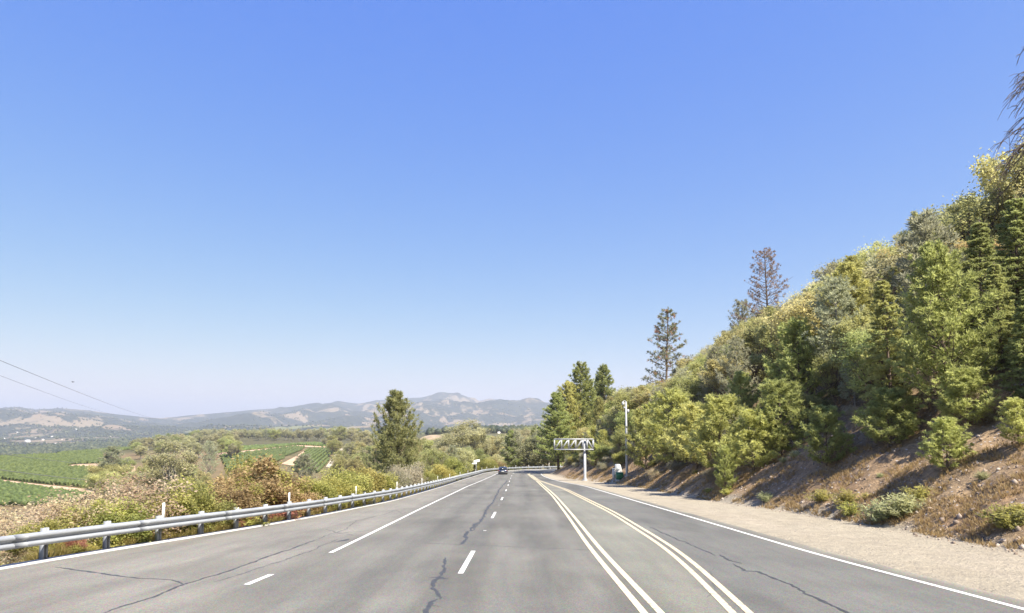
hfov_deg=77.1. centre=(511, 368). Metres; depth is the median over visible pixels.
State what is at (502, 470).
car
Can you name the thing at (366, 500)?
leafy shrub
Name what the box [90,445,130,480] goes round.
grey pine
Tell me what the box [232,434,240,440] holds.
grey oak tree
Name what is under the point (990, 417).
brush shrub
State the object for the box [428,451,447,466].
grey oak tree
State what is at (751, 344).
oak tree
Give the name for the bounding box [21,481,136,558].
dry shrub
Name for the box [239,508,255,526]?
poison oak
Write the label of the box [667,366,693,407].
grey pine
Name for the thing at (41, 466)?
vineyard
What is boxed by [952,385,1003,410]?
dry shrub
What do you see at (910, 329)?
fir tree
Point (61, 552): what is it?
roadside grass
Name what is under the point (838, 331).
oak tree
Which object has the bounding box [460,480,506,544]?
crack sealant
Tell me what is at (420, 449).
oak tree
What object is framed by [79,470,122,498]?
oak tree
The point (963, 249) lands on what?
young pine
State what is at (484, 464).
leafy shrub
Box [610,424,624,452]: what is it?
young pine
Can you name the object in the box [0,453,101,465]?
power line
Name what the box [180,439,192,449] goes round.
grey oak tree
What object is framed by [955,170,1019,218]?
oak tree
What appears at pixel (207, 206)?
sky
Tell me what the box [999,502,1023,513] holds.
rabbitbrush
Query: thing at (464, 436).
grey oak tree
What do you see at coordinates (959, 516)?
rubble
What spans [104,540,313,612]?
crack sealant
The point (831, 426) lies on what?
young pine
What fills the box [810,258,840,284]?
grey oak tree
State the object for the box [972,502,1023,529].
rabbitbrush
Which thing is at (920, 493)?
rabbitbrush
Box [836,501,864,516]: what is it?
rabbitbrush
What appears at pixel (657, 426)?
young pine
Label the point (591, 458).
young pine
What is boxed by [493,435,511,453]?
grey oak tree
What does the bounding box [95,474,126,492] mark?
oak tree
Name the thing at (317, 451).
vineyard
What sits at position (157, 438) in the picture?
grey oak tree
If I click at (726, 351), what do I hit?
live oak tree
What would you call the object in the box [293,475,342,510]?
leafy shrub
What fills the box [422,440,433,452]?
live oak tree
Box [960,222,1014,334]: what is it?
fir tree
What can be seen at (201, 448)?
grey oak tree
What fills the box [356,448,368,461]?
grey oak tree
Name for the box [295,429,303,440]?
grey oak tree
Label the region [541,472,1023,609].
edge line marking
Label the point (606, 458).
brush shrub
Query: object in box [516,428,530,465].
grey oak tree
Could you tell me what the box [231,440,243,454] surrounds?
live oak tree
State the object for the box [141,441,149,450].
grey oak tree
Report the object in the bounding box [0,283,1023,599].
ground
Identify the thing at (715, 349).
grey pine
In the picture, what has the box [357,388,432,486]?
pine tree
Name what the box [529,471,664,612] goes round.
line marking
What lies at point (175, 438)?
live oak tree
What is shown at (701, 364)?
young pine
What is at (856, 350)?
live oak tree
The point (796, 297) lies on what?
oak tree
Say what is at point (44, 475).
power line
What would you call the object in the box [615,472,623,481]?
utility box
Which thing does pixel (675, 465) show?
brush shrub
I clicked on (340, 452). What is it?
live oak tree
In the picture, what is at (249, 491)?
toyon shrub
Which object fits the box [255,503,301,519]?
poison oak
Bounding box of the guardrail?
[0,465,562,558]
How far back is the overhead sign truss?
89.00 m
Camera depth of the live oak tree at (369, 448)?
388.39 m
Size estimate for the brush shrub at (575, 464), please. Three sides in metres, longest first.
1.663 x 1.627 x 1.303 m
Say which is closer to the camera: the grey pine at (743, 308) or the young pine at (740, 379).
the young pine at (740, 379)
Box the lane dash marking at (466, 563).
[458,551,474,572]
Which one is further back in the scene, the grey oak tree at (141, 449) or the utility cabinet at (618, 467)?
the grey oak tree at (141, 449)
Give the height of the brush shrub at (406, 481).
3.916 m
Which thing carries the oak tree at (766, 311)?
on the ground at (988, 569)
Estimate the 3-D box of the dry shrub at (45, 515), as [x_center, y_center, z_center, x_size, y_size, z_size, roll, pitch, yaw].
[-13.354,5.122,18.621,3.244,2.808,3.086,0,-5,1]
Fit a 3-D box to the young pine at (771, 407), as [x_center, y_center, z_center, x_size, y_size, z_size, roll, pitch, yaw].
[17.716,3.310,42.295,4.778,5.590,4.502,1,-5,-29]
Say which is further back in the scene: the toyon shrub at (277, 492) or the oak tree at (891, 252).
the oak tree at (891, 252)
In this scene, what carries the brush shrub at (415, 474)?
on the ground at (988, 569)
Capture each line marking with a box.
[328,469,552,552]
[528,471,647,612]
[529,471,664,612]
[531,475,735,612]
[532,475,752,612]
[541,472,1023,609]
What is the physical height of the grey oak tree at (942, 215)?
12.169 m
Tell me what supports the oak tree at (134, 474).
on the ground at (988, 569)
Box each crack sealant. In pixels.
[59,567,182,583]
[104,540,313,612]
[215,539,336,581]
[319,510,405,538]
[422,599,436,612]
[430,557,446,598]
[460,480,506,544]
[649,526,715,555]
[707,567,715,596]
[734,564,849,612]
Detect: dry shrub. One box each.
[0,493,80,564]
[0,499,110,564]
[0,501,51,563]
[14,547,53,561]
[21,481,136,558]
[28,467,197,542]
[98,472,194,535]
[646,468,662,478]
[783,411,808,429]
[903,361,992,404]
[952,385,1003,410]
[982,388,1023,419]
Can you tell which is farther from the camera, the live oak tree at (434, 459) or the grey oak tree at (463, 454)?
the grey oak tree at (463, 454)
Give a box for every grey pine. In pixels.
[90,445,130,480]
[197,440,220,474]
[262,430,268,440]
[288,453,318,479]
[442,444,459,460]
[468,423,488,439]
[499,430,528,469]
[520,444,530,468]
[526,432,545,466]
[594,419,603,440]
[613,388,631,427]
[647,385,666,412]
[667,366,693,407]
[696,345,726,402]
[715,334,760,402]
[727,298,753,330]
[801,274,864,394]
[838,357,871,406]
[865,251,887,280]
[882,207,971,375]
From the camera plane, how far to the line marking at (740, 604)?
14.43 m
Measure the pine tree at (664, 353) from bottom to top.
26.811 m
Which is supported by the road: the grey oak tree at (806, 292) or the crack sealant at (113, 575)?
the crack sealant at (113, 575)
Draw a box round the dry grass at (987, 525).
[565,372,1023,548]
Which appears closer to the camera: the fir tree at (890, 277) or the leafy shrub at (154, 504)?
the leafy shrub at (154, 504)
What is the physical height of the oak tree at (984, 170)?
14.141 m
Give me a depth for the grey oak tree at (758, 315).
113.66 m
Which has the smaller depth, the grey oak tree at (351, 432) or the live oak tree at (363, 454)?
the live oak tree at (363, 454)
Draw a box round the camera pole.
[622,400,628,476]
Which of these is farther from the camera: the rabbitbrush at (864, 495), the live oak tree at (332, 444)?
the live oak tree at (332, 444)
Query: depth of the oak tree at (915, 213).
85.64 m
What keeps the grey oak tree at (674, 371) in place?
on the ground at (988, 569)
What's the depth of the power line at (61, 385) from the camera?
157.84 m
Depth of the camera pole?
76.54 m
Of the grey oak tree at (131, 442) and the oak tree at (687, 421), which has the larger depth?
the grey oak tree at (131, 442)
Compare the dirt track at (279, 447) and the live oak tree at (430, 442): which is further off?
the dirt track at (279, 447)
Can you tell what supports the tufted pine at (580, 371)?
on the ground at (988, 569)
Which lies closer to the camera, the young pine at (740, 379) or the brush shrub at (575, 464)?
the young pine at (740, 379)
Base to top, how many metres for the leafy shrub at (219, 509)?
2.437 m
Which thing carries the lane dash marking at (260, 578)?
on the road
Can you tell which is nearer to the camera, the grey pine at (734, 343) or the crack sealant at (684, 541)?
the crack sealant at (684, 541)
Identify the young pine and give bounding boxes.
[564,434,581,456]
[582,425,599,443]
[587,444,602,465]
[594,430,612,444]
[600,402,612,429]
[602,401,613,431]
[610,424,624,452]
[620,408,663,469]
[635,386,694,466]
[640,402,654,411]
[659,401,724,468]
[681,392,756,470]
[692,362,715,394]
[713,393,743,437]
[713,444,739,490]
[715,407,789,470]
[724,369,760,408]
[749,378,823,455]
[761,314,829,400]
[780,380,805,412]
[794,404,857,465]
[848,313,888,354]
[850,386,926,447]
[915,415,977,468]
[924,364,1007,428]
[953,246,992,299]
[994,397,1023,445]
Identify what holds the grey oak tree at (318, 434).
on the ground at (988, 569)
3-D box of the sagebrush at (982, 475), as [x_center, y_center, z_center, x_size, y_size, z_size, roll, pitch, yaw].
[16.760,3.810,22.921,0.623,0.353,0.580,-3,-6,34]
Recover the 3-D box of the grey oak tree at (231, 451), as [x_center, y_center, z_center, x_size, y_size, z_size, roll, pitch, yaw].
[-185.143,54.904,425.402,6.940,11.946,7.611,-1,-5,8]
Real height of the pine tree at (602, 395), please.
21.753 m
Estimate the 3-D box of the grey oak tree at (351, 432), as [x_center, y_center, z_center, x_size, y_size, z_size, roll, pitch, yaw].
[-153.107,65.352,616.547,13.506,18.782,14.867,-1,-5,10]
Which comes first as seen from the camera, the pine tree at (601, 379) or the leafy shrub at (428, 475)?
the leafy shrub at (428, 475)
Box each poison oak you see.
[55,539,87,550]
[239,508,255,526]
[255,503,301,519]
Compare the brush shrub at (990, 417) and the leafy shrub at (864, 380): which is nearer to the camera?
the brush shrub at (990, 417)
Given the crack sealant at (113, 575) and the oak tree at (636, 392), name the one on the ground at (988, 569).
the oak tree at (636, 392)
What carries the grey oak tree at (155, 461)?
on the ground at (988, 569)
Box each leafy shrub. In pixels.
[2,516,73,560]
[48,541,93,553]
[55,492,159,546]
[85,542,100,551]
[121,488,217,537]
[126,469,240,537]
[182,496,238,529]
[205,452,278,492]
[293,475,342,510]
[311,483,337,510]
[314,464,374,493]
[317,475,367,506]
[318,464,392,503]
[357,491,374,505]
[362,470,400,493]
[418,471,442,482]
[424,463,455,478]
[443,456,471,476]
[475,458,500,472]
[568,456,578,464]
[611,451,628,464]
[784,390,836,426]
[845,363,917,400]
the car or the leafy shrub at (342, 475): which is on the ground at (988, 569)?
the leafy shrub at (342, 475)
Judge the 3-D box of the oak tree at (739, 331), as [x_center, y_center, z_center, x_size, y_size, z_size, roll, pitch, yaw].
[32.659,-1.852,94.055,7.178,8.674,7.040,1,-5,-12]
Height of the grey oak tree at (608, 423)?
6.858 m
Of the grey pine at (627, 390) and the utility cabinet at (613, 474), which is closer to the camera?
the utility cabinet at (613, 474)
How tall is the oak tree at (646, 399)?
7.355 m
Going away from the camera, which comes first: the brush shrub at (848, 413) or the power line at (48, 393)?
the brush shrub at (848, 413)
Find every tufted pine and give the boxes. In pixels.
[541,380,590,461]
[558,361,596,433]
[589,397,609,431]
[809,261,886,356]
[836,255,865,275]
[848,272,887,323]
[881,238,1005,414]
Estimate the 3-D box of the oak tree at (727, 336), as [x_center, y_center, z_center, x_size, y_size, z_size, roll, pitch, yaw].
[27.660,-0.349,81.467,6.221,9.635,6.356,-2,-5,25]
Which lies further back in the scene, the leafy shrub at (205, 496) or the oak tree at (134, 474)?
the oak tree at (134, 474)
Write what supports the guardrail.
on the ground at (988, 569)
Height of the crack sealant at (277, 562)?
0.490 m
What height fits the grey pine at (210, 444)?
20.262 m
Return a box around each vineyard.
[0,446,133,488]
[0,479,91,505]
[217,441,325,452]
[219,445,304,470]
[291,446,331,472]
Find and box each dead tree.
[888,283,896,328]
[980,47,1023,235]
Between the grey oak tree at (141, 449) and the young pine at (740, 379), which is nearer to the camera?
the young pine at (740, 379)
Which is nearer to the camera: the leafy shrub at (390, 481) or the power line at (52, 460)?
the leafy shrub at (390, 481)
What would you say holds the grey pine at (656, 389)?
on the ground at (988, 569)
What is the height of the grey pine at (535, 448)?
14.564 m
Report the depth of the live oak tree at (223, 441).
470.55 m
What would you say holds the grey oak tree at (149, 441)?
on the ground at (988, 569)
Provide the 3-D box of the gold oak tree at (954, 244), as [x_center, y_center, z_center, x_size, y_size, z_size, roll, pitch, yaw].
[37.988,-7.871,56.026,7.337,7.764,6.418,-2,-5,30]
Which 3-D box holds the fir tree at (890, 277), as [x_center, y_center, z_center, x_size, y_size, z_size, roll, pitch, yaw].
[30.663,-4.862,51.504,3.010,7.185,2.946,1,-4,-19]
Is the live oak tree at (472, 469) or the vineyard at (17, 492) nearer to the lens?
the live oak tree at (472, 469)
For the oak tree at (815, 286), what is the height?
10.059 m
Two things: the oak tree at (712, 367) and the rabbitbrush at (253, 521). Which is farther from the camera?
the oak tree at (712, 367)
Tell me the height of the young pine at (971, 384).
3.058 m
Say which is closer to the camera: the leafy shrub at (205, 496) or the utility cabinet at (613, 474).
the leafy shrub at (205, 496)
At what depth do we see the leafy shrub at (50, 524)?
17.12 m
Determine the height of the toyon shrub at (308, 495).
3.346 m
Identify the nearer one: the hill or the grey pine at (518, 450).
the grey pine at (518, 450)
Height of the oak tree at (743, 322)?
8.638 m
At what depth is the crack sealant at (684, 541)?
19.90 m
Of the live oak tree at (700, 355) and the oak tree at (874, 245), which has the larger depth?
the live oak tree at (700, 355)
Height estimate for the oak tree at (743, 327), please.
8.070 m
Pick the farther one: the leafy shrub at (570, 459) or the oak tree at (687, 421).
the leafy shrub at (570, 459)
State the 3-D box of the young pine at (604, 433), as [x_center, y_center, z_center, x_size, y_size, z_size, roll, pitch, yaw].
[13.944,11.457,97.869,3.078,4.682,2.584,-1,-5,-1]
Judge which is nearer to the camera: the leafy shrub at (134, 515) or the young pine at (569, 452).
the leafy shrub at (134, 515)
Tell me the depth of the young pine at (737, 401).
54.84 m
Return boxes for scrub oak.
[593,445,614,460]
[599,440,615,448]
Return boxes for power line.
[0,360,150,417]
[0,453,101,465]
[2,376,117,415]
[3,470,92,480]
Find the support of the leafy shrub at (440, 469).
on the ground at (988, 569)
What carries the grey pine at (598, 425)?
on the ground at (988, 569)
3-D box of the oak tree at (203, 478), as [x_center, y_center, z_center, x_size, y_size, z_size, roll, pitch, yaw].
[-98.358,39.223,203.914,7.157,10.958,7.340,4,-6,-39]
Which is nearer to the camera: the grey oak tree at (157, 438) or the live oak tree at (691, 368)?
the live oak tree at (691, 368)
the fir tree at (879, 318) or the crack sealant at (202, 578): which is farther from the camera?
the fir tree at (879, 318)
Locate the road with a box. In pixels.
[0,469,1023,612]
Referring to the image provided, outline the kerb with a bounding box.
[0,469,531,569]
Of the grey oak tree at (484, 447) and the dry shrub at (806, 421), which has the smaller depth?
the dry shrub at (806, 421)
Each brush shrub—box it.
[378,468,412,487]
[385,461,430,486]
[572,462,579,468]
[580,458,589,466]
[595,460,608,472]
[603,455,611,461]
[655,455,666,464]
[666,460,685,473]
[701,469,723,483]
[706,452,717,461]
[841,404,864,419]
[968,409,998,424]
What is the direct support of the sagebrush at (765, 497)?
on the ground at (988, 569)
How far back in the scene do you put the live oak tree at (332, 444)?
454.35 m
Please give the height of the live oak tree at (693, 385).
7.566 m
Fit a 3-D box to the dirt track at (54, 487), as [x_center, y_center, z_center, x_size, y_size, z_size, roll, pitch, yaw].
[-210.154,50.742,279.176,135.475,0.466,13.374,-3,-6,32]
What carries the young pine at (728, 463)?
on the ground at (988, 569)
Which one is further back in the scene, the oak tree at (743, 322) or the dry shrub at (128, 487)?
the oak tree at (743, 322)
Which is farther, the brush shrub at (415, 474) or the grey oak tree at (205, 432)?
the grey oak tree at (205, 432)
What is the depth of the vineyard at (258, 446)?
578.01 m
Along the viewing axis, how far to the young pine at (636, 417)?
72.93 m
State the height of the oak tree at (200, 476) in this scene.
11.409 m
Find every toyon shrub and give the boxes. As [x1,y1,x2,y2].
[200,447,320,519]
[204,477,274,523]
[265,469,330,512]
[488,459,506,471]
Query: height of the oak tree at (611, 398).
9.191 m
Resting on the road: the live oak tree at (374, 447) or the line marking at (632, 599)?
the line marking at (632, 599)
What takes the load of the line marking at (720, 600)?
on the road
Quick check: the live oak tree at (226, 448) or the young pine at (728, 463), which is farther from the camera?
the live oak tree at (226, 448)
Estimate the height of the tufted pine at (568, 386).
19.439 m
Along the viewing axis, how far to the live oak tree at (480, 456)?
151.61 m
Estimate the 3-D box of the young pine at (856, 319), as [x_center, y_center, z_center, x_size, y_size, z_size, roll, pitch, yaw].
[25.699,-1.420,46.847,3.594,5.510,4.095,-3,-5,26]
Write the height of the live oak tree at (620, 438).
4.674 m
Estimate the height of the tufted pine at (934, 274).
9.243 m
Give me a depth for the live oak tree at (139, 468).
275.45 m
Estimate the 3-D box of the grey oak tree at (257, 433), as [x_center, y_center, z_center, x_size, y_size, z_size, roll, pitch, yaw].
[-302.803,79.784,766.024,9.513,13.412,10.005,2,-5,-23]
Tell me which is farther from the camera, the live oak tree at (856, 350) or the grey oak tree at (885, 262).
the grey oak tree at (885, 262)
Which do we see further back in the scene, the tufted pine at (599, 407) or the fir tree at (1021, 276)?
the tufted pine at (599, 407)
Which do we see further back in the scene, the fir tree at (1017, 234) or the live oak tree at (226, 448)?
the live oak tree at (226, 448)
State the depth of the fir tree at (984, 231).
35.49 m
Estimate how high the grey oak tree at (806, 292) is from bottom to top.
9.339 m
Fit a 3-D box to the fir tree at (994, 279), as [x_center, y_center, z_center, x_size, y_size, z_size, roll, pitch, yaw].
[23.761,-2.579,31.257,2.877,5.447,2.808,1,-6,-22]
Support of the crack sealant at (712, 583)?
on the road
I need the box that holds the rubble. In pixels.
[564,397,1023,556]
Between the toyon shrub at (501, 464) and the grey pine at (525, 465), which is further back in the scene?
the grey pine at (525, 465)
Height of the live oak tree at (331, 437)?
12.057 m
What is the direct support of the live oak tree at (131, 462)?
on the ground at (988, 569)
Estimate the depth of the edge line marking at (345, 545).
24.18 m
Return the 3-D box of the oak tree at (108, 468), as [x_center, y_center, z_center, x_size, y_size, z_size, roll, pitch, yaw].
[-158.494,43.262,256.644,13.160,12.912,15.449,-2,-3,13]
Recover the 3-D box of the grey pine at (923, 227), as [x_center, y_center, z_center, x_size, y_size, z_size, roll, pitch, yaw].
[24.396,-4.197,37.665,5.329,10.157,4.854,4,-6,-43]
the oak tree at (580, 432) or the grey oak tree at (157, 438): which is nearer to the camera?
the oak tree at (580, 432)
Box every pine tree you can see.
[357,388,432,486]
[500,429,523,469]
[533,390,576,469]
[543,454,563,468]
[578,379,600,424]
[589,376,606,400]
[593,363,615,414]
[640,306,693,384]
[731,247,789,325]
[887,283,909,336]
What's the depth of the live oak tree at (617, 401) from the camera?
99.18 m
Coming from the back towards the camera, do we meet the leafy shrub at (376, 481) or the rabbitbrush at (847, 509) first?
the leafy shrub at (376, 481)
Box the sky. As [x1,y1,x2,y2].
[0,0,1023,417]
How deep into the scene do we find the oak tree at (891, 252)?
80.52 m
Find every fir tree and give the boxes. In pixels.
[857,276,922,424]
[884,264,907,333]
[906,279,941,362]
[922,308,967,390]
[951,217,1013,362]
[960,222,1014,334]
[972,261,1023,368]
[985,194,1023,337]
[991,289,1023,398]
[1008,186,1023,305]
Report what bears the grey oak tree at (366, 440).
on the ground at (988, 569)
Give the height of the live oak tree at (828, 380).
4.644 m
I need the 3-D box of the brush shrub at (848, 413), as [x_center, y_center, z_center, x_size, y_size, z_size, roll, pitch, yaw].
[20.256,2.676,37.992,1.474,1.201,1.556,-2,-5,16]
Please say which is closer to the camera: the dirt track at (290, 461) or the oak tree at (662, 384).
the oak tree at (662, 384)
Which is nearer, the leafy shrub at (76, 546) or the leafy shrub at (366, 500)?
the leafy shrub at (76, 546)
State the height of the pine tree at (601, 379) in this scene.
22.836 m
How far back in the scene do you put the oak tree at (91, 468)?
256.69 m
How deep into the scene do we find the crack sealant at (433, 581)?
13.17 m
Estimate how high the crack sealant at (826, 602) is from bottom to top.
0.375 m
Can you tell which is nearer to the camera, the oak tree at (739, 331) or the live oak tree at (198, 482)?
the oak tree at (739, 331)
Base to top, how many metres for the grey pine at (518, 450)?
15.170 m
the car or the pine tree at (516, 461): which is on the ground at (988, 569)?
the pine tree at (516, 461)
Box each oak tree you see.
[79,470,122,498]
[81,462,122,483]
[95,464,132,478]
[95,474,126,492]
[102,479,120,497]
[119,471,139,482]
[120,456,136,475]
[127,440,138,447]
[128,472,148,488]
[130,442,142,455]
[134,445,148,458]
[134,464,150,473]
[137,439,201,492]
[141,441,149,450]
[143,437,156,446]
[153,441,169,454]
[155,435,165,440]
[169,436,180,442]
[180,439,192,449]
[181,475,202,495]
[182,436,197,445]
[186,441,200,454]
[194,445,203,456]
[195,435,203,443]
[196,470,212,483]
[197,475,212,495]
[200,429,208,435]
[200,436,208,447]
[211,433,219,442]
[215,437,228,453]
[224,439,236,453]
[228,443,237,455]
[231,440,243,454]
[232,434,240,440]
[244,430,250,438]
[255,430,261,440]
[269,429,280,440]
[283,430,288,440]
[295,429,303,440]
[303,430,310,440]
[315,429,325,440]
[325,440,343,449]
[326,438,340,454]
[327,435,337,440]
[329,453,347,473]
[330,448,348,470]
[331,425,347,440]
[341,443,356,457]
[343,455,363,476]
[345,427,357,441]
[352,452,371,467]
[353,430,374,442]
[355,440,366,448]
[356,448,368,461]
[360,437,374,446]
[362,445,371,460]
[370,444,379,461]
[401,439,422,450]
[413,447,452,481]
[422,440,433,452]
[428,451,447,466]
[431,446,449,456]
[433,431,467,450]
[444,418,496,453]
[451,423,471,436]
[453,447,474,478]
[460,448,476,477]
[465,447,489,472]
[478,436,492,456]
[487,435,503,456]
[490,454,505,471]
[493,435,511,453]
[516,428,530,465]
[517,435,548,468]
[532,424,561,468]
[559,443,574,457]
[573,426,590,446]
[601,406,619,432]
[603,389,644,429]
[604,393,617,404]
[609,428,631,457]
[612,385,634,397]
[613,409,639,431]
[625,389,643,409]
[628,385,668,412]
[660,378,677,395]
[662,373,711,412]
[671,364,686,375]
[674,356,694,368]
[675,361,711,400]
[683,360,704,370]
[693,348,715,362]
[697,347,752,397]
[709,332,748,370]
[716,344,767,399]
[719,328,746,346]
[730,312,786,394]
[732,322,749,334]
[735,317,757,332]
[748,306,796,377]
[751,305,770,317]
[753,304,790,382]
[756,283,852,394]
[778,280,821,312]
[779,286,815,307]
[801,260,880,314]
[807,350,851,408]
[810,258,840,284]
[824,309,890,405]
[829,324,916,398]
[833,247,875,263]
[846,236,896,271]
[855,250,921,302]
[858,259,879,270]
[864,245,906,265]
[872,235,922,271]
[895,209,919,246]
[895,253,987,316]
[901,208,946,235]
[925,195,997,235]
[932,184,1019,248]
[944,238,965,251]
[954,238,1006,265]
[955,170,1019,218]
[968,135,1023,251]
[1003,183,1023,250]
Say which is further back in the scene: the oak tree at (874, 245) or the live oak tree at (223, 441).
the live oak tree at (223, 441)
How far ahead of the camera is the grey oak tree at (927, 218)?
81.39 m
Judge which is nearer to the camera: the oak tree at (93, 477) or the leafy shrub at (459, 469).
the leafy shrub at (459, 469)
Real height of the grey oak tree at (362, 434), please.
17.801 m
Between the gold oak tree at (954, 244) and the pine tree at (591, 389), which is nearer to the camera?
the gold oak tree at (954, 244)
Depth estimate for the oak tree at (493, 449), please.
231.09 m
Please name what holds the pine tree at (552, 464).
on the ground at (988, 569)
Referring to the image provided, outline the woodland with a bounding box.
[0,398,545,454]
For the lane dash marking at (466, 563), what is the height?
0.242 m
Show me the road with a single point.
(393, 567)
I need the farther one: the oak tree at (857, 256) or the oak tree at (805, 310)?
the oak tree at (857, 256)
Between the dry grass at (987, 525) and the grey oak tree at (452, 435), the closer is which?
the dry grass at (987, 525)
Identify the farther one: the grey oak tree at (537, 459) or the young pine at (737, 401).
the grey oak tree at (537, 459)
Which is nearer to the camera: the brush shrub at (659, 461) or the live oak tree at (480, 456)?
the brush shrub at (659, 461)
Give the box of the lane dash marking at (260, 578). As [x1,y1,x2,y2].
[246,574,273,583]
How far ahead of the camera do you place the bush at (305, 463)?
188.23 m
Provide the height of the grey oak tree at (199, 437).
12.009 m
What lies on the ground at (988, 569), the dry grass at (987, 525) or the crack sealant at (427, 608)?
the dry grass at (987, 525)
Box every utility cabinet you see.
[612,468,615,481]
[615,464,621,471]
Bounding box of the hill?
[420,435,440,439]
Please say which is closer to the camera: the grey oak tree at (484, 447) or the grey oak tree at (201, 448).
the grey oak tree at (484, 447)
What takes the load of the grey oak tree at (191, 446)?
on the ground at (988, 569)
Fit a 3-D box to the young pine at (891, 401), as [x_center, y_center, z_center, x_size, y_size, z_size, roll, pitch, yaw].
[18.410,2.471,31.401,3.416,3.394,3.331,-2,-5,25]
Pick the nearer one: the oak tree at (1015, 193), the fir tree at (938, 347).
the fir tree at (938, 347)
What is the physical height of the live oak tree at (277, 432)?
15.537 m
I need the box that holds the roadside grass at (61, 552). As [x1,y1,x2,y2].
[0,481,448,563]
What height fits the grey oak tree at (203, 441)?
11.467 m
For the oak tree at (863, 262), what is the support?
on the ground at (988, 569)
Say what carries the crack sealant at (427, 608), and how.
on the road
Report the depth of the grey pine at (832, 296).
48.03 m
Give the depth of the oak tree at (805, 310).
53.03 m
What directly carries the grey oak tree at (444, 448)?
on the ground at (988, 569)
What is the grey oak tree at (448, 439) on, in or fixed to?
on the ground at (988, 569)
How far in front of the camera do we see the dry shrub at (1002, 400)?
27.30 m
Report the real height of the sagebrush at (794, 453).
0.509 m
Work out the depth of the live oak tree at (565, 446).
127.48 m
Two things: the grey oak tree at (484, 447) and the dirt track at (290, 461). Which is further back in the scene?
the dirt track at (290, 461)
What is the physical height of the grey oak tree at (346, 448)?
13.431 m
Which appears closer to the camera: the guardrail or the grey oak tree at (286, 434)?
the guardrail
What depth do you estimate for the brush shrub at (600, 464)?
88.28 m
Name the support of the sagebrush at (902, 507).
on the ground at (988, 569)
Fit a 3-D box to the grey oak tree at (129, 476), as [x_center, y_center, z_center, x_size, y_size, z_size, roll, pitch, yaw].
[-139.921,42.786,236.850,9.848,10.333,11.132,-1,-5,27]
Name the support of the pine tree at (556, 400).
on the ground at (988, 569)
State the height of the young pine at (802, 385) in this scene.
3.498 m
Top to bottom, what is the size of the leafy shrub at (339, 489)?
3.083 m
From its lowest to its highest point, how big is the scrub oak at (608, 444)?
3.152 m
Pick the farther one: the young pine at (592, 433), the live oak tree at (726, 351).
the young pine at (592, 433)
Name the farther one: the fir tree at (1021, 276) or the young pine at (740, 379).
the young pine at (740, 379)
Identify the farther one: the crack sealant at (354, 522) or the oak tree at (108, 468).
the oak tree at (108, 468)
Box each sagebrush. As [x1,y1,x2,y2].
[756,491,774,501]
[787,450,802,456]
[854,498,895,521]
[878,492,930,517]
[972,470,990,478]
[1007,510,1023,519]
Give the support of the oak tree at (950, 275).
on the ground at (988, 569)
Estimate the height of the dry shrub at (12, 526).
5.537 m
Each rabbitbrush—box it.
[88,537,130,550]
[241,516,269,526]
[718,488,732,494]
[804,488,833,501]
[824,488,858,504]
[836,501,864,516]
[859,492,868,497]
[892,483,938,502]
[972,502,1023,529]
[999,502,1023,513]
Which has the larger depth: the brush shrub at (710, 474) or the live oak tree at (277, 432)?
the live oak tree at (277, 432)
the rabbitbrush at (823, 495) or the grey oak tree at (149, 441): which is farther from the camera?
the grey oak tree at (149, 441)
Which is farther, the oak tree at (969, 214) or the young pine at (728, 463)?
the oak tree at (969, 214)
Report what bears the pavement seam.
on the road
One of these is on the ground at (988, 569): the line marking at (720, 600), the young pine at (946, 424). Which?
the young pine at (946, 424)
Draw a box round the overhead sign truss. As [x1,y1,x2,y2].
[554,439,593,480]
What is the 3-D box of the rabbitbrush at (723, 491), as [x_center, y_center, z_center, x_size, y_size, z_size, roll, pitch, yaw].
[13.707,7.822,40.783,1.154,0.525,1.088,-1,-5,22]
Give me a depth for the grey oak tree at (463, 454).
117.97 m
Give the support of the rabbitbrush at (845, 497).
on the ground at (988, 569)
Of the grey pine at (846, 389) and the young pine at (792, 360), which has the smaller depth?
the grey pine at (846, 389)
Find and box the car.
[498,467,507,473]
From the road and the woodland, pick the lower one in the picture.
the road
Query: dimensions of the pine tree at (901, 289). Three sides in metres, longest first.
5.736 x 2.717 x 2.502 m
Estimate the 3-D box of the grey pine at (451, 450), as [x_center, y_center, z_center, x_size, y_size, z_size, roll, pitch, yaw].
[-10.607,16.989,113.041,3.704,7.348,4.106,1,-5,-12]
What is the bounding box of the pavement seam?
[431,543,584,549]
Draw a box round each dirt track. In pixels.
[4,480,94,495]
[217,445,324,454]
[282,451,305,464]
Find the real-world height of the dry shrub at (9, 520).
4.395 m
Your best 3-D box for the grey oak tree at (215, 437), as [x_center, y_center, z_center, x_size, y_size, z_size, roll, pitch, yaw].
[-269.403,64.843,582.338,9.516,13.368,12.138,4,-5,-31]
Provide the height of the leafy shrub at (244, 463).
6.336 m
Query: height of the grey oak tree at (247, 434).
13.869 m
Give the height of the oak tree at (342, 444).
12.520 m

